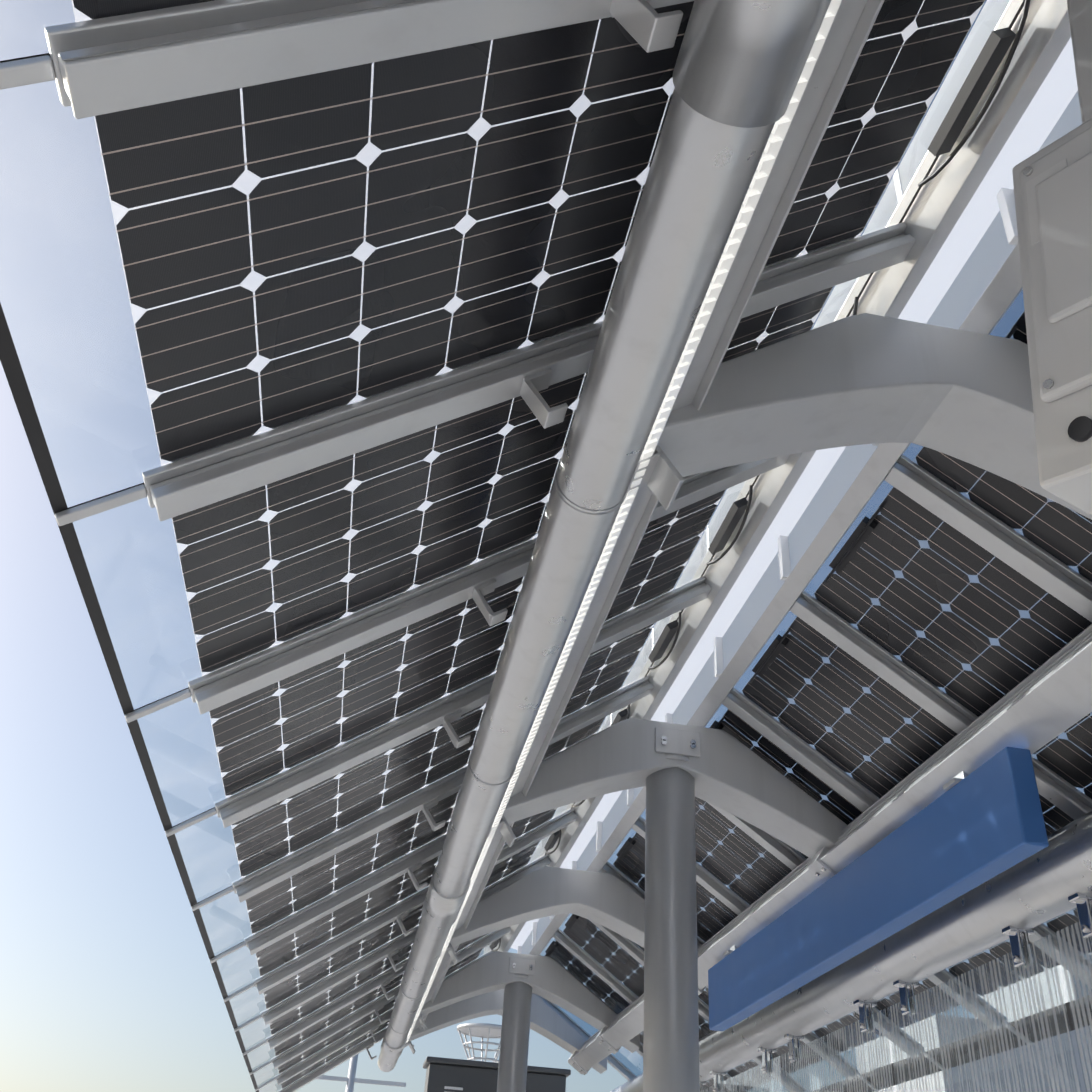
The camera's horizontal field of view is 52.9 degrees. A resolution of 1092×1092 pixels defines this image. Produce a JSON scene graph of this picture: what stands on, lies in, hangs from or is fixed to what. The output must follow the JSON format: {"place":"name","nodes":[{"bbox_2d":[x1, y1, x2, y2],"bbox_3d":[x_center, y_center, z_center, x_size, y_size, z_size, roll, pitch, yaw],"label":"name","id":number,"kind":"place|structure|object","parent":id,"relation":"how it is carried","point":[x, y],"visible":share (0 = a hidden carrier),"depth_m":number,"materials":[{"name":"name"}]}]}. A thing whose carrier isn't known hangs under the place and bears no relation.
{"place":"outdoors","nodes":[
{"label":"outdoors","id":0,"kind":"place"},
{"bbox_2d":[0,0,1091,1091],"label":"sky","id":1,"kind":"structure","parent":0,"point":[108,982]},
{"bbox_2d":[497,754,699,1091],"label":"canopy columns","id":2,"kind":"structure","parent":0,"point":[671,1045],"depth_m":3.75,"materials":[{"name":"grey metal"}]},
{"bbox_2d":[509,727,700,974],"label":"canopy column saddles","id":3,"kind":"object","parent":2,"relation":"on","point":[678,741],"visible":0.42,"depth_m":4.05,"materials":[{"name":"grey metal"}]},
{"bbox_2d":[410,313,1091,1073],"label":"curved roof beams","id":4,"kind":"structure","parent":2,"relation":"on","point":[872,379],"depth_m":2.38,"materials":[{"name":"grey metal"}]},
{"bbox_2d":[378,0,830,1071],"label":"pipe","id":5,"kind":"object","parent":4,"relation":"attached to","point":[738,68],"visible":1,"depth_m":1.63,"materials":[{"name":"grey metal"}]},
{"bbox_2d":[413,736,825,1071],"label":"bolts","id":6,"kind":"object","parent":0,"point":[664,742],"visible":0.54,"depth_m":4.04,"materials":[{"name":"silver metal"}]},
{"bbox_2d":[723,771,967,956],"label":"sign brackets","id":7,"kind":"object","parent":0,"point":[958,778],"visible":0.31,"depth_m":3.16,"materials":[{"name":"silver metal"}]},
{"bbox_2d":[855,952,1091,1091],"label":"window panes","id":8,"kind":"structure","parent":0,"point":[1076,1053],"depth_m":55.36,"materials":[{"name":"grey"}]},
{"label":"ground","id":9,"kind":"structure","parent":0,"visible":0},
{"bbox_2d":[317,1054,405,1091],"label":"catenary pole","id":10,"kind":"object","parent":9,"relation":"on","point":[350,1079],"visible":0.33,"depth_m":17.90,"materials":[{"name":"metal"}]},
{"bbox_2d":[457,1023,501,1062],"bbox_3d":[-0.946,8.446,13.693,0.800,4.500,0.800,8,-34,-6],"label":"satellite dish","id":11,"kind":"object","parent":9,"relation":"on","point":[484,1030],"visible":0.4,"depth_m":14.75,"materials":[{"name":"metal"}]},
{"bbox_2d":[423,1056,570,1091],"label":"info display cabinet","id":12,"kind":"object","parent":9,"relation":"on","point":[468,1075],"visible":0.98,"depth_m":8.36,"materials":[{"name":"grey metal"}]},
{"bbox_2d":[444,1086,462,1091],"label":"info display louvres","id":13,"kind":"object","parent":12,"relation":"attached to","point":[452,1088],"visible":1,"depth_m":8.28,"materials":[{"name":"white metal"}]},
{"bbox_2d":[0,0,1091,1091],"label":"support rails","id":14,"kind":"object","parent":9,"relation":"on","point":[99,66],"visible":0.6,"depth_m":2.25,"materials":[{"name":"grey metal"}]},
{"bbox_2d":[0,0,1091,1091],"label":"solar panels","id":15,"kind":"object","parent":14,"relation":"attached to","point":[369,531],"visible":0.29,"depth_m":1.98,"materials":[{"name":"black glass"}]},
{"bbox_2d":[490,0,1030,955],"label":"junction boxes","id":16,"kind":"object","parent":15,"relation":"attached to","point":[978,78],"visible":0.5,"depth_m":2.98,"materials":[{"name":"black plastic"}]},
{"bbox_2d":[557,1005,642,1075],"bbox_3d":[0.553,3.494,7.602,1.397,0.969,0.692,8,-34,-6],"label":"clear glass roof","id":17,"kind":"object","parent":14,"relation":"on","point":[630,1061],"visible":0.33,"depth_m":7.76,"materials":[{"name":"clear glass"}]},
{"bbox_2d":[366,0,836,1074],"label":"canopy brackets","id":18,"kind":"object","parent":14,"relation":"attached to","point":[648,28],"visible":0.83,"depth_m":2.10,"materials":[{"name":"grey metal"}]},
{"bbox_2d":[406,0,1091,1074],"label":"longitudinal beam","id":19,"kind":"object","parent":14,"relation":"attached to","point":[1044,704],"visible":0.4,"depth_m":2.81,"materials":[{"name":"grey metal"}]},
{"bbox_2d":[406,0,841,1042],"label":"led light strip","id":20,"kind":"object","parent":19,"relation":"attached to","point":[748,206],"visible":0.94,"depth_m":1.88,"materials":[{"name":"white plastic"}]},
{"bbox_2d":[493,0,1070,955],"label":"canopy ridge frame","id":21,"kind":"object","parent":14,"relation":"on","point":[939,204],"visible":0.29,"depth_m":2.79,"materials":[{"name":"white metal"}]},
{"bbox_2d":[510,0,1081,953],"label":"canopy ridge lantern","id":22,"kind":"object","parent":21,"relation":"on","point":[974,252],"visible":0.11,"depth_m":2.74,"materials":[{"name":"white glass"}]},
{"bbox_2d":[708,747,1048,1030],"bbox_3d":[1.015,1.370,3.950,0.070,0.264,2.690,8,-34,-6],"label":"station sign","id":23,"kind":"object","parent":14,"relation":"hanging from","point":[982,824],"visible":1,"depth_m":3.42,"materials":[{"name":"blue metal"}]},
{"bbox_2d":[1012,0,1091,513],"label":"inverter box","id":24,"kind":"object","parent":14,"relation":"attached to","point":[1056,267],"visible":0.94,"depth_m":1.28,"materials":[{"name":"paint"}]},
{"bbox_2d":[1023,166,1053,388],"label":"screws","id":25,"kind":"object","parent":24,"relation":"attached to","point":[1049,382],"visible":1,"depth_m":1.25,"materials":[{"name":"silver metal"}]},
{"bbox_2d":[1068,416,1091,441],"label":"inverter knob","id":26,"kind":"object","parent":24,"relation":"attached to","point":[1080,429],"visible":1,"depth_m":1.21,"materials":[{"name":"grey plastic"}]},
{"bbox_2d":[610,810,1091,1091],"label":"horizontal pipe","id":27,"kind":"object","parent":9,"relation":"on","point":[1037,888],"visible":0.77,"depth_m":3.73,"materials":[{"name":"grey metal"}]},
{"bbox_2d":[700,892,1091,1091],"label":"clamps","id":28,"kind":"object","parent":27,"relation":"attached to","point":[1019,938],"visible":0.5,"depth_m":3.94,"materials":[{"name":"silver metal"}]},
{"bbox_2d":[700,921,1091,1091],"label":"windscreen glass","id":29,"kind":"object","parent":28,"relation":"hanging from","point":[731,1084],"visible":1,"depth_m":3.53,"materials":[{"name":"clear glass"}]}
]}

